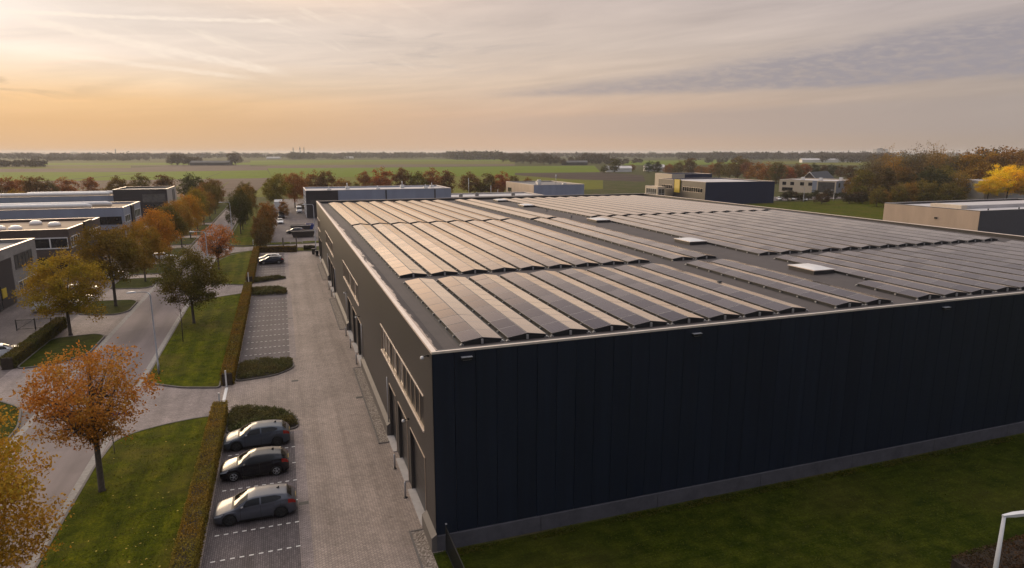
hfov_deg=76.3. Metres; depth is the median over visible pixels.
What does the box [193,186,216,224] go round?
street tree
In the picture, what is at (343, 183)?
distant tree
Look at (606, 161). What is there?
distant wood
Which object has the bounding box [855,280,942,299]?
solar panel row
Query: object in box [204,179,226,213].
street tree
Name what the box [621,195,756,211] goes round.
solar panel row
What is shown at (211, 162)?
farm building
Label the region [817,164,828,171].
distant tree
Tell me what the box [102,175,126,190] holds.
distant tree
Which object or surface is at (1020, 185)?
distant tree
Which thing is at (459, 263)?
solar panel row
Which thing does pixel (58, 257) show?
window
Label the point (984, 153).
distant tree
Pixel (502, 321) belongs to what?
solar panel row
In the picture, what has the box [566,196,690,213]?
solar panel row
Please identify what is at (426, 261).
solar panel row
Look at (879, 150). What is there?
tower block
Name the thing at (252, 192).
street tree
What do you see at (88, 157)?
distant wood
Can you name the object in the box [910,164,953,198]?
distant tree
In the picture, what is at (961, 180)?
distant tree
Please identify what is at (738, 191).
commercial building
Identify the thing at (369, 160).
field
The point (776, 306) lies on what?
solar panel row
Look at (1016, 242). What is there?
solar panel row
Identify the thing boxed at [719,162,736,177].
distant tree
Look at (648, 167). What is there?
distant tree
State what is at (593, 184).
field
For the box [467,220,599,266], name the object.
solar panel row
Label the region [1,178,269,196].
field
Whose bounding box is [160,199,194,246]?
street tree
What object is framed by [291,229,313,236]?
waste container
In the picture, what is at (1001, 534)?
street lamp
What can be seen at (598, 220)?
skylight
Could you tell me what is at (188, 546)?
hedge
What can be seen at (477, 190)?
distant tree
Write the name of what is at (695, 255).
solar panel row
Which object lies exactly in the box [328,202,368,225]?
solar panel row
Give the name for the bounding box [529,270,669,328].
solar panel row
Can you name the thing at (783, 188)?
window
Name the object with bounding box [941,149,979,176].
distant tree
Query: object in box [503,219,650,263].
solar panel row
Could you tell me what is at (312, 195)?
commercial building
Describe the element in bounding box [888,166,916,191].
distant tree
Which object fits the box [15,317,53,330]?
yard gate
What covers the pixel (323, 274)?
gravel strip
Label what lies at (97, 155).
distant wood
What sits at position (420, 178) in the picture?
distant tree
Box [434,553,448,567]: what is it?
verge
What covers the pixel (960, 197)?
distant tree
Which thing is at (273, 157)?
farm building
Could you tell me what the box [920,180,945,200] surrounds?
distant tree
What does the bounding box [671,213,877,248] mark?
solar panel row
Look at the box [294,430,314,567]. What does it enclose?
bay edge band
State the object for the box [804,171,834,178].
gabled house
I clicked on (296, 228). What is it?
parked car
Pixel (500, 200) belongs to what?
skylight
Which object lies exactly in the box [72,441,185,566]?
fallen leaves
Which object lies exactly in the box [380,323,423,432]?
window
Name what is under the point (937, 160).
distant tree
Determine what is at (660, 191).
window
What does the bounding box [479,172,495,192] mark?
distant tree
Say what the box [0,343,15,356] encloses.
parked car
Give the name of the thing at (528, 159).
distant tree
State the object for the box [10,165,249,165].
field
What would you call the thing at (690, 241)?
skylight
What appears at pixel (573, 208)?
solar panel row
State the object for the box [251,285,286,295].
shrub bed
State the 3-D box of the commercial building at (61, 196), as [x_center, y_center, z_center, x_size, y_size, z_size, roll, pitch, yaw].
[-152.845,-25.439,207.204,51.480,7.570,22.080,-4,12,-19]
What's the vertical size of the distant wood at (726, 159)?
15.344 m
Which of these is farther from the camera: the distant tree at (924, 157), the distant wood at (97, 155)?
the distant wood at (97, 155)
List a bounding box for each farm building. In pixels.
[189,161,232,164]
[266,157,280,158]
[561,160,587,164]
[605,166,631,171]
[799,158,838,162]
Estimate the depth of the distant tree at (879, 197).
241.81 m
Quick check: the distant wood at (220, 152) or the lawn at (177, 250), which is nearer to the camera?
the lawn at (177, 250)
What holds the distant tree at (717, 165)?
on the ground at (622, 187)
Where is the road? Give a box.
[0,209,237,567]
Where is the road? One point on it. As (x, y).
(69, 465)
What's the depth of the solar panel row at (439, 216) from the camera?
103.59 m
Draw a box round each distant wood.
[0,151,183,158]
[0,159,47,166]
[3,151,975,154]
[29,155,149,160]
[170,152,354,157]
[285,152,318,158]
[325,155,348,158]
[331,151,447,158]
[445,150,504,159]
[505,151,705,157]
[578,158,642,163]
[675,150,896,159]
[704,155,741,162]
[816,152,892,162]
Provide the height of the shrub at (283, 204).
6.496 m
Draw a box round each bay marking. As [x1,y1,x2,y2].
[210,446,299,562]
[246,299,289,355]
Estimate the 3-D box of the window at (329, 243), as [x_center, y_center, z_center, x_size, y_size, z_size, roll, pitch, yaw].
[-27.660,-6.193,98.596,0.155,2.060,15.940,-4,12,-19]
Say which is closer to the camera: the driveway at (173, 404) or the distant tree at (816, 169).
the driveway at (173, 404)
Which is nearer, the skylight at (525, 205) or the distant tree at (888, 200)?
the skylight at (525, 205)
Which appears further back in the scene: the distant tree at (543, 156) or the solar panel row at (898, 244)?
the distant tree at (543, 156)
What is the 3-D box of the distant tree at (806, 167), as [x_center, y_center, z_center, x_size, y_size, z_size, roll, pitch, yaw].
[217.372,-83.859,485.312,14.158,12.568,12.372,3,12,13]
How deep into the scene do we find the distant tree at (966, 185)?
271.09 m
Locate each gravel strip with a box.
[318,264,327,279]
[330,299,345,328]
[354,368,388,441]
[411,530,437,567]
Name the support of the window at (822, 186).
in the commercial building at (798, 185)
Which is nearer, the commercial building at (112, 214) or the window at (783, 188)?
the commercial building at (112, 214)
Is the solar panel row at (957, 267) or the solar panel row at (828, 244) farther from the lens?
the solar panel row at (828, 244)
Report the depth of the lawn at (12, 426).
49.63 m
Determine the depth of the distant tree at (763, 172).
430.58 m
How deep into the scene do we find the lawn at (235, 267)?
114.53 m
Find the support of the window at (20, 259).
in the commercial building at (16, 255)
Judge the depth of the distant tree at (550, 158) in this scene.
1057.09 m
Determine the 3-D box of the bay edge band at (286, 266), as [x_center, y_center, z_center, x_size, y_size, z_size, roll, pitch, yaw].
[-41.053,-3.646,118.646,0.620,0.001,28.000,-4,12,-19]
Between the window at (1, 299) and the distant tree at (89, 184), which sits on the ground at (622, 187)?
the distant tree at (89, 184)
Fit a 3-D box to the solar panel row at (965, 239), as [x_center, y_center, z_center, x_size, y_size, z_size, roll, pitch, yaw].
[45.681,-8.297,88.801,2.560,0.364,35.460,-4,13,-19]
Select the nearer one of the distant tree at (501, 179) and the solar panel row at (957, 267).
the solar panel row at (957, 267)
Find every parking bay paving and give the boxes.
[201,431,300,567]
[239,295,289,361]
[256,253,284,276]
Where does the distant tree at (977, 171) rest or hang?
on the ground at (622, 187)
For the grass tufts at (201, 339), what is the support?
on the lawn at (209, 377)
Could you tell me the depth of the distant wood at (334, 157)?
1925.23 m
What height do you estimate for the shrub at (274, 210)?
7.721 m
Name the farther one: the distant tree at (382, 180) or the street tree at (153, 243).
the distant tree at (382, 180)
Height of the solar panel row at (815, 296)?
0.368 m
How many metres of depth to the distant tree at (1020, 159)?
296.97 m
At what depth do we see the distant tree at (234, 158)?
1010.79 m
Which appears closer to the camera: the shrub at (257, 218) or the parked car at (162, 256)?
the parked car at (162, 256)
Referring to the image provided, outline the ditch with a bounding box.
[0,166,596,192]
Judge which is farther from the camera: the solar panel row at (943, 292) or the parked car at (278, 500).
the solar panel row at (943, 292)
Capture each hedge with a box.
[0,316,67,369]
[168,400,228,567]
[219,282,251,385]
[245,245,296,283]
[303,245,314,249]
[949,534,1023,567]
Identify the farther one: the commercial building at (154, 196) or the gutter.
the commercial building at (154, 196)
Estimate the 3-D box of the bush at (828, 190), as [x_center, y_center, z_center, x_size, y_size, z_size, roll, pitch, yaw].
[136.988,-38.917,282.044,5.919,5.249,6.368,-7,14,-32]
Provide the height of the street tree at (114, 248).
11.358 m
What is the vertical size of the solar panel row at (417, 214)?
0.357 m
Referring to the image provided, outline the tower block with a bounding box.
[873,148,887,153]
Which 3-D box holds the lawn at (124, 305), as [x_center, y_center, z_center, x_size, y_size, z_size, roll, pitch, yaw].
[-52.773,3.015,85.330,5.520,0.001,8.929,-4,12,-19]
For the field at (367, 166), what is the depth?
984.17 m
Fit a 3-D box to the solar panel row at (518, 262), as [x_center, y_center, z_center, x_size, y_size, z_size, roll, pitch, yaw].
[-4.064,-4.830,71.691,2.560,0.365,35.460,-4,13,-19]
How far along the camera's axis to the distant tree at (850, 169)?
447.36 m
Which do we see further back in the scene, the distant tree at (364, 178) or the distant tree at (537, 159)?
the distant tree at (537, 159)
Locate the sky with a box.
[0,0,1023,153]
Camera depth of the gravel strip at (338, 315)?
81.69 m
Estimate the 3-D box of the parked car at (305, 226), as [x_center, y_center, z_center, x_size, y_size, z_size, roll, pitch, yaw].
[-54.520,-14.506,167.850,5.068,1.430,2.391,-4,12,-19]
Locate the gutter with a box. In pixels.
[3,255,215,567]
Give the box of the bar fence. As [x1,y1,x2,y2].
[445,523,464,567]
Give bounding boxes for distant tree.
[0,177,25,192]
[6,188,24,192]
[13,175,34,192]
[20,175,53,191]
[38,178,60,191]
[51,176,80,190]
[80,176,104,190]
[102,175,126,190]
[129,173,150,186]
[152,174,176,189]
[165,154,175,164]
[171,154,182,164]
[176,154,189,164]
[176,172,203,196]
[182,156,190,164]
[196,178,225,199]
[226,151,243,164]
[261,172,294,202]
[278,171,308,207]
[296,179,314,194]
[302,169,329,186]
[314,169,337,186]
[335,177,350,186]
[355,170,375,185]
[366,166,395,185]
[390,167,412,185]
[406,170,427,184]
[421,167,441,184]
[435,169,455,192]
[453,172,483,192]
[473,180,486,192]
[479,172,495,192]
[490,180,504,191]
[494,171,509,191]
[498,153,508,161]
[508,175,520,180]
[512,152,522,161]
[519,153,527,162]
[524,154,534,163]
[531,154,543,163]
[538,152,549,164]
[546,155,553,164]
[550,156,560,164]
[580,152,590,159]
[589,154,597,162]
[593,153,605,161]
[600,164,608,171]
[603,154,611,160]
[608,158,620,172]
[643,160,653,172]
[652,161,663,172]
[662,163,676,172]
[672,160,683,172]
[683,157,697,172]
[694,165,706,172]
[705,164,718,175]
[711,161,724,177]
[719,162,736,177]
[725,155,751,178]
[739,161,754,177]
[744,162,762,179]
[755,161,777,180]
[762,161,788,183]
[775,164,798,180]
[786,162,806,178]
[798,163,812,176]
[807,163,819,172]
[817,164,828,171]
[824,164,838,175]
[834,165,846,178]
[841,175,864,192]
[843,165,858,177]
[843,167,875,198]
[854,156,876,175]
[857,154,890,185]
[865,179,880,201]
[866,165,899,195]
[868,148,894,184]
[868,186,887,206]
[874,152,894,165]
[877,145,913,185]
[880,189,892,206]
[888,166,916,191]
[889,183,913,201]
[896,150,917,174]
[897,143,928,194]
[898,181,919,201]
[899,167,918,191]
[904,140,940,175]
[907,178,940,201]
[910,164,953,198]
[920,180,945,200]
[922,144,945,168]
[924,163,959,189]
[927,144,953,168]
[930,144,956,168]
[938,182,959,200]
[939,153,968,175]
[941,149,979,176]
[943,171,959,187]
[948,163,975,197]
[951,187,970,199]
[952,146,1001,178]
[959,172,974,194]
[973,176,1003,198]
[974,145,1002,177]
[980,145,1023,177]
[986,164,1023,198]
[991,147,1023,175]
[1009,173,1023,195]
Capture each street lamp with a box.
[126,291,159,373]
[190,231,209,276]
[302,204,316,249]
[993,510,1023,567]
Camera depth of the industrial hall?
38.40 m
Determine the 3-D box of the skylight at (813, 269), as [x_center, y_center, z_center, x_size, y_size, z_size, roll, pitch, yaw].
[25.330,-1.355,55.184,2.240,0.542,3.040,-4,12,-19]
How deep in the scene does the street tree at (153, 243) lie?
101.07 m
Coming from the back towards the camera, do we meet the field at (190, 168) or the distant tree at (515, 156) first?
the distant tree at (515, 156)
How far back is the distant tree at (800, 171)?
436.61 m
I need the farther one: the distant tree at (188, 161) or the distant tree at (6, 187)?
the distant tree at (188, 161)
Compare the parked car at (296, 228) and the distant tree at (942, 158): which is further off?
the distant tree at (942, 158)
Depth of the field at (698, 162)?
1264.84 m
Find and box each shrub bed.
[226,401,298,433]
[235,355,293,381]
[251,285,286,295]
[254,275,285,283]
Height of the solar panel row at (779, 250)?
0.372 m
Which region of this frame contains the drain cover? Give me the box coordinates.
[298,501,308,505]
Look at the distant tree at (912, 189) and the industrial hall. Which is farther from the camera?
the distant tree at (912, 189)
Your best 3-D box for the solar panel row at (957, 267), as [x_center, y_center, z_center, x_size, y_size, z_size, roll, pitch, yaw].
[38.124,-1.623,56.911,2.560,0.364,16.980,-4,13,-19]
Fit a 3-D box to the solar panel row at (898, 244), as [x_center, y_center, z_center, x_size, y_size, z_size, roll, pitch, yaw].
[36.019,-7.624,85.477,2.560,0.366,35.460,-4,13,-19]
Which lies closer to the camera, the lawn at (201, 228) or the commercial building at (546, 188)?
the lawn at (201, 228)
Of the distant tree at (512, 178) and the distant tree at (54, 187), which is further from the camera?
the distant tree at (512, 178)
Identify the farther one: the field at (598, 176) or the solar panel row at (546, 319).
the field at (598, 176)
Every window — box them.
[0,286,3,310]
[10,216,121,224]
[14,249,32,269]
[18,274,34,293]
[35,237,68,249]
[37,257,68,270]
[70,233,79,247]
[125,214,130,222]
[134,208,140,217]
[142,194,165,202]
[145,203,163,212]
[310,199,335,203]
[325,231,333,257]
[342,260,358,305]
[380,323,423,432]
[646,188,655,194]
[658,189,664,194]
[662,184,671,188]
[682,187,702,192]
[782,187,792,190]
[818,182,834,192]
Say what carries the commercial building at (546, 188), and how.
on the rear yard paving
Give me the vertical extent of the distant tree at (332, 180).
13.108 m
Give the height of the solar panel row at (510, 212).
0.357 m
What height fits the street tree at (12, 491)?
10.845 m
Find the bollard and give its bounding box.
[403,482,407,498]
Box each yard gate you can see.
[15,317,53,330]
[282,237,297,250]
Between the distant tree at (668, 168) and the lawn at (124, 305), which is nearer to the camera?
the lawn at (124, 305)
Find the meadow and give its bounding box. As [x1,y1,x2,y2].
[744,198,952,218]
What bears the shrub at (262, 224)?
on the ground at (622, 187)
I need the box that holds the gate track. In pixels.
[222,387,227,401]
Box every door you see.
[328,256,331,285]
[330,262,333,291]
[333,266,335,297]
[347,296,353,340]
[352,306,357,352]
[357,317,362,365]
[387,383,397,451]
[396,401,408,481]
[408,427,426,525]
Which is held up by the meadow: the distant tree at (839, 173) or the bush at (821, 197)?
the bush at (821, 197)
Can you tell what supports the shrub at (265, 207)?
on the ground at (622, 187)
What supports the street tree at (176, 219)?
on the lawn at (177, 250)
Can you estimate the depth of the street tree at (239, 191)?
168.61 m
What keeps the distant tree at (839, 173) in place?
on the ground at (622, 187)
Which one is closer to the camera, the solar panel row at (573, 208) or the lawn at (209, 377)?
the lawn at (209, 377)
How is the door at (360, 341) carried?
in the industrial hall
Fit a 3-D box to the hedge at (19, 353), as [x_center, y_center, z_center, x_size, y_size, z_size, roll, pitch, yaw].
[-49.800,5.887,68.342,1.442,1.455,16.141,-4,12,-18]
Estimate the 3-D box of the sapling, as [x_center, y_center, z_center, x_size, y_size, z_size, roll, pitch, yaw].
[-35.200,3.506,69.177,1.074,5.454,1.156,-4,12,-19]
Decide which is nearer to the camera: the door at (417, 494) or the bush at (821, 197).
the door at (417, 494)
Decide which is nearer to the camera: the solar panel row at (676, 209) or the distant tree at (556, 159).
the solar panel row at (676, 209)
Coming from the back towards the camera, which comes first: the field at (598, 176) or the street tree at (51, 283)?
the field at (598, 176)
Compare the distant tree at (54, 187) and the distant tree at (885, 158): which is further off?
the distant tree at (885, 158)
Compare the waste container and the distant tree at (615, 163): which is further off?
the distant tree at (615, 163)
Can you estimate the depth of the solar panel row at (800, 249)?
75.43 m
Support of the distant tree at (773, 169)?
on the ground at (622, 187)
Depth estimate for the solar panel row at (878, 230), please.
82.28 m
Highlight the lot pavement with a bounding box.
[0,200,228,445]
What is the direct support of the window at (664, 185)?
in the commercial building at (738, 191)
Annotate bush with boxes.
[780,189,794,200]
[795,192,808,199]
[810,189,820,197]
[813,192,831,203]
[822,188,834,197]
[841,192,857,203]
[853,192,870,203]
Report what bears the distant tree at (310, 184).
on the yard paving at (293, 218)
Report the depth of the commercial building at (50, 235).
108.62 m
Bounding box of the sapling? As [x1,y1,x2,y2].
[173,293,184,341]
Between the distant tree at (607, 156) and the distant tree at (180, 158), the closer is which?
the distant tree at (180, 158)
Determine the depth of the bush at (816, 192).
285.79 m
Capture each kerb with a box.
[0,401,21,442]
[17,334,104,368]
[34,416,207,567]
[79,299,136,314]
[110,277,156,288]
[146,293,240,388]
[227,215,267,245]
[329,298,342,329]
[353,367,389,443]
[409,528,422,567]
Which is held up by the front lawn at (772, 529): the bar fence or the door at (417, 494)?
the bar fence
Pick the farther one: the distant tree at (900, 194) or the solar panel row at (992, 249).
the distant tree at (900, 194)
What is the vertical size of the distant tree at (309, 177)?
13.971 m
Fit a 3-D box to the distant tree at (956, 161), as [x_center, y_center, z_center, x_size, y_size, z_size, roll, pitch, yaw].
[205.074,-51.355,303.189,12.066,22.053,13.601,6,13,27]
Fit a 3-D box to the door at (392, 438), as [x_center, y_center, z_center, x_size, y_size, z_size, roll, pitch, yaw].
[-8.276,9.201,45.182,0.500,4.020,2.700,-4,12,-19]
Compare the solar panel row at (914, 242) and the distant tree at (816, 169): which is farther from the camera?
the distant tree at (816, 169)
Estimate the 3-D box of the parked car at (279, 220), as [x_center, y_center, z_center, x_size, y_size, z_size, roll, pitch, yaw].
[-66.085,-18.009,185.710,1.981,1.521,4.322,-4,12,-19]
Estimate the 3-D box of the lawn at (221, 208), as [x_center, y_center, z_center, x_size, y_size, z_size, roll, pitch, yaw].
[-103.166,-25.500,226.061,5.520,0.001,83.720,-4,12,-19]
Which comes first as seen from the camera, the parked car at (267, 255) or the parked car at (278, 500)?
the parked car at (278, 500)
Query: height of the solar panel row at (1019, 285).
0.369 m
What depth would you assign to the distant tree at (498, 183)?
305.30 m
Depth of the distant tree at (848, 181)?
276.32 m
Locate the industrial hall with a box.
[316,193,1023,552]
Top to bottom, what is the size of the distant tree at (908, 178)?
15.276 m
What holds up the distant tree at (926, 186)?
on the meadow
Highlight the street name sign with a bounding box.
[111,411,130,453]
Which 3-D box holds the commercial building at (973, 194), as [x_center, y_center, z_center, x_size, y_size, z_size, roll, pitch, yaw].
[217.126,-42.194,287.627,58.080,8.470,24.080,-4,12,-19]
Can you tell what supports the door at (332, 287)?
in the industrial hall
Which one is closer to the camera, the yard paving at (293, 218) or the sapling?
the sapling
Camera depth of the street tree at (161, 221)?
113.50 m
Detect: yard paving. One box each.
[197,251,440,567]
[270,199,317,241]
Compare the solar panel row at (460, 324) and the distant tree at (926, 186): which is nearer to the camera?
the solar panel row at (460, 324)
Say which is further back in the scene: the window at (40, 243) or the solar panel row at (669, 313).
the window at (40, 243)
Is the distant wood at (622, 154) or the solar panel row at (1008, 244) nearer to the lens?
the solar panel row at (1008, 244)
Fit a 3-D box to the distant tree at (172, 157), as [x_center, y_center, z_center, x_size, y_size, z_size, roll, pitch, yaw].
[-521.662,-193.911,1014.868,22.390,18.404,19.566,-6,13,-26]
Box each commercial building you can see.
[0,191,113,202]
[0,201,141,240]
[0,217,100,272]
[0,238,39,311]
[112,186,176,216]
[303,183,450,217]
[451,192,543,197]
[506,175,583,195]
[645,185,664,195]
[655,173,711,185]
[658,178,774,203]
[779,177,850,193]
[883,198,1023,235]
[950,178,1023,199]
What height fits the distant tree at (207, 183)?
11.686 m
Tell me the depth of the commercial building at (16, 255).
88.54 m
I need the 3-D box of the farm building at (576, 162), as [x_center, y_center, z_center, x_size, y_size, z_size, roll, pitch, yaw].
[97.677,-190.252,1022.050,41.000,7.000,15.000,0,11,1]
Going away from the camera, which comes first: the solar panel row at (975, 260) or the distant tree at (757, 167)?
the solar panel row at (975, 260)
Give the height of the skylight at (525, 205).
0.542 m
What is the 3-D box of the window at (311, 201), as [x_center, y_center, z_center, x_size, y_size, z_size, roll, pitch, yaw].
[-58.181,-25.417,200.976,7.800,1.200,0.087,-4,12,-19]
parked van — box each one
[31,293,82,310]
[278,211,284,217]
[296,205,301,212]
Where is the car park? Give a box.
[774,196,841,200]
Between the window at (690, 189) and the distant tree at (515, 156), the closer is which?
the window at (690, 189)
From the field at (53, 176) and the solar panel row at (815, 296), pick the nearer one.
the solar panel row at (815, 296)
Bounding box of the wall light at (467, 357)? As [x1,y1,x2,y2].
[461,355,472,359]
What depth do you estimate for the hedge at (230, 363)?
67.36 m
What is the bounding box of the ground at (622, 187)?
[0,153,1023,562]
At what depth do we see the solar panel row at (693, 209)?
118.01 m
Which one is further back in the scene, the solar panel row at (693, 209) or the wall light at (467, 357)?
the solar panel row at (693, 209)
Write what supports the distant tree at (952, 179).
on the meadow
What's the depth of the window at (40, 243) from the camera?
107.26 m
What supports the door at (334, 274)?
in the industrial hall
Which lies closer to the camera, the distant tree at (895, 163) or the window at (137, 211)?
the window at (137, 211)
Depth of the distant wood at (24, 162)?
890.26 m
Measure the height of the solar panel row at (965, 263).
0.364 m
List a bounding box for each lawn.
[0,402,18,442]
[19,334,102,366]
[37,417,207,567]
[81,300,135,313]
[111,277,155,287]
[128,264,170,273]
[148,294,240,386]
[166,238,195,244]
[167,248,186,256]
[186,225,208,234]
[202,202,229,221]
[206,251,251,283]
[229,206,267,244]
[443,434,1023,567]
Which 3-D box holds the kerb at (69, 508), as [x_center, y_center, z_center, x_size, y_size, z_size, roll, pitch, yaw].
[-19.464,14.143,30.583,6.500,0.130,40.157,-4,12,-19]
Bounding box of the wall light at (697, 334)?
[692,332,702,336]
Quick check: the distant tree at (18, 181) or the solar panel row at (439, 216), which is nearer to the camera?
the solar panel row at (439, 216)
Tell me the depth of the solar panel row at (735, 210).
119.59 m
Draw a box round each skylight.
[493,199,507,201]
[518,204,534,206]
[587,217,609,222]
[674,237,706,244]
[788,263,835,274]
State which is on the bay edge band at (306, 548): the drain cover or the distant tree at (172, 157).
the drain cover
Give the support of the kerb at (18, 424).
on the lot pavement
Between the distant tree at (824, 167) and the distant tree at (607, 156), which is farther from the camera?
the distant tree at (607, 156)
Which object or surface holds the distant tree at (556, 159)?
on the ground at (622, 187)
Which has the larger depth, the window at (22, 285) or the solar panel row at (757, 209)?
the solar panel row at (757, 209)
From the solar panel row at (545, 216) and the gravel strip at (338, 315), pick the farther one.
the solar panel row at (545, 216)
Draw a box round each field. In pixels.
[0,166,130,168]
[0,166,266,171]
[0,170,271,180]
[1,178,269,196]
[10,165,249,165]
[44,162,335,164]
[250,159,511,162]
[254,161,514,165]
[254,176,602,196]
[267,164,514,167]
[268,166,599,176]
[515,172,645,181]
[624,160,739,164]
[762,161,875,164]
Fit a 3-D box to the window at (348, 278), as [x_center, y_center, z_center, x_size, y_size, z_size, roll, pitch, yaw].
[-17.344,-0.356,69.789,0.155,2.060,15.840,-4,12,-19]
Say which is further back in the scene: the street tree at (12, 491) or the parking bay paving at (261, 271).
the parking bay paving at (261, 271)
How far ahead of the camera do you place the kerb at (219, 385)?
57.28 m
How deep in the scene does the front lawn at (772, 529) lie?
35.39 m
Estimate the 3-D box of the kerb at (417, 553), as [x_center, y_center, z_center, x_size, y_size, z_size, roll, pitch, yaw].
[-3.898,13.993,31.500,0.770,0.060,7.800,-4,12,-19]
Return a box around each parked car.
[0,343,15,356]
[154,252,176,260]
[213,483,296,525]
[220,446,288,481]
[223,420,289,451]
[258,253,281,260]
[259,255,283,264]
[276,218,283,223]
[286,227,303,233]
[290,224,310,229]
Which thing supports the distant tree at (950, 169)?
on the meadow
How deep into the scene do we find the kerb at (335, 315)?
80.82 m
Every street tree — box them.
[0,398,74,567]
[8,246,113,335]
[8,337,163,492]
[65,224,157,305]
[118,219,171,280]
[131,205,183,266]
[149,245,231,322]
[150,204,187,252]
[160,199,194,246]
[169,192,208,237]
[184,186,209,230]
[192,223,237,268]
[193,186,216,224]
[198,182,227,218]
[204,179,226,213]
[224,192,253,233]
[230,188,253,229]
[231,181,258,217]
[234,183,256,223]
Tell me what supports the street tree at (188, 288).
on the lawn at (209, 377)
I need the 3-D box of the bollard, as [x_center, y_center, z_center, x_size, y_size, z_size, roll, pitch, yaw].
[-6.292,12.112,38.372,0.260,1.010,0.247,-4,12,-19]
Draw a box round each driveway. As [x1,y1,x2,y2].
[0,258,178,411]
[101,282,242,455]
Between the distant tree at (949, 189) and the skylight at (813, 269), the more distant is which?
the distant tree at (949, 189)
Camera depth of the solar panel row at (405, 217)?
102.08 m
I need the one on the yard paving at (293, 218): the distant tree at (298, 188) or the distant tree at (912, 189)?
the distant tree at (298, 188)
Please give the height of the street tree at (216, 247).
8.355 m
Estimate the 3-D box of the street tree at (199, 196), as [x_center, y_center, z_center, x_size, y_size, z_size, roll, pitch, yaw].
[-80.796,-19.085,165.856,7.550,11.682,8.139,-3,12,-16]
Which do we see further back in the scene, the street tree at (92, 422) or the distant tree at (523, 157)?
the distant tree at (523, 157)
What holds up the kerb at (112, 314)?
on the lot pavement
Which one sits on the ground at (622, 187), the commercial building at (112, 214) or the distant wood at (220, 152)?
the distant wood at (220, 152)
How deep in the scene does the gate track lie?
54.73 m
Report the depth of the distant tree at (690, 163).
539.81 m
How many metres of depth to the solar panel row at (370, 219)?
100.38 m
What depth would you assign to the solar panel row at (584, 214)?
109.64 m
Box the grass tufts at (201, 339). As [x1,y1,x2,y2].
[153,297,239,379]
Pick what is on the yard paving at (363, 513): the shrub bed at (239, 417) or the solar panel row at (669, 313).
the shrub bed at (239, 417)
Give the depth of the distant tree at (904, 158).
324.51 m
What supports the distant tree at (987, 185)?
on the meadow
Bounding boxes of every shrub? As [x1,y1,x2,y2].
[250,211,273,237]
[250,227,268,245]
[252,202,270,225]
[255,219,274,245]
[261,209,276,234]
[265,200,278,226]
[277,199,289,217]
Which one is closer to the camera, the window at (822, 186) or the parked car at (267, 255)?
the parked car at (267, 255)
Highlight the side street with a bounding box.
[219,243,318,256]
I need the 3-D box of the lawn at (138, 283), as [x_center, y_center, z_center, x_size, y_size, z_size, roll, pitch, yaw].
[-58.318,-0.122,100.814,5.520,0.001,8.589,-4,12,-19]
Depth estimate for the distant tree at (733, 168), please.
483.18 m
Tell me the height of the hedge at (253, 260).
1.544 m
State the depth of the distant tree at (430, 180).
304.52 m
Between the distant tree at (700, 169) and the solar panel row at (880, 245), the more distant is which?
the distant tree at (700, 169)
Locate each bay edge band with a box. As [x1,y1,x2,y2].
[284,253,289,277]
[287,294,295,357]
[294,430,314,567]
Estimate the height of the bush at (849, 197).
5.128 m
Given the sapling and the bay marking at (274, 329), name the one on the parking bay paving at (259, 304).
the bay marking at (274, 329)
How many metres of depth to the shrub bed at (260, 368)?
60.58 m
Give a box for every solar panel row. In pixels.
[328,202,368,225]
[342,202,387,225]
[352,224,427,277]
[355,202,407,224]
[369,201,425,223]
[372,224,458,275]
[381,201,443,222]
[392,223,489,273]
[395,201,462,222]
[402,278,503,345]
[407,200,478,221]
[411,222,518,271]
[420,200,496,220]
[431,222,545,270]
[433,200,512,220]
[436,276,548,340]
[449,221,572,268]
[454,199,542,219]
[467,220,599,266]
[468,199,560,218]
[468,274,590,336]
[485,220,625,264]
[499,272,630,332]
[501,198,602,217]
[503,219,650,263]
[511,198,615,216]
[522,198,632,215]
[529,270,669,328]
[533,218,694,260]
[534,197,645,215]
[546,197,661,214]
[551,217,716,259]
[555,197,674,214]
[558,268,705,324]
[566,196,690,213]
[579,196,702,213]
[586,267,741,320]
[588,196,717,212]
[598,196,730,212]
[599,216,778,255]
[609,195,743,211]
[611,215,799,253]
[613,265,775,317]
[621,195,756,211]
[626,215,820,252]
[629,195,768,210]
[641,214,839,251]
[641,263,807,313]
[657,214,858,249]
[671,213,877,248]
[685,260,863,308]
[686,213,896,247]
[699,212,914,246]
[711,259,893,305]
[715,212,932,245]
[727,211,949,244]
[742,211,966,242]
[753,210,982,241]
[769,210,998,240]
[774,255,968,297]
[797,253,994,294]
[819,252,1018,291]
[839,251,1023,289]
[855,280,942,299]
[860,249,1023,281]
[879,248,1023,275]
[899,247,1023,269]
[917,246,1023,264]
[937,245,1023,260]
[954,244,1023,255]
[971,243,1023,251]
[988,242,1023,248]
[1005,240,1023,244]
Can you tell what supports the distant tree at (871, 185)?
on the meadow
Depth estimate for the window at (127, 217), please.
153.27 m
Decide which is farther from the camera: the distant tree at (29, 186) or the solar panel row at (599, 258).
the distant tree at (29, 186)
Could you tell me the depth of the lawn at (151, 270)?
111.63 m
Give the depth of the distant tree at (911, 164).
295.45 m
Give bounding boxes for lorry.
[274,199,281,212]

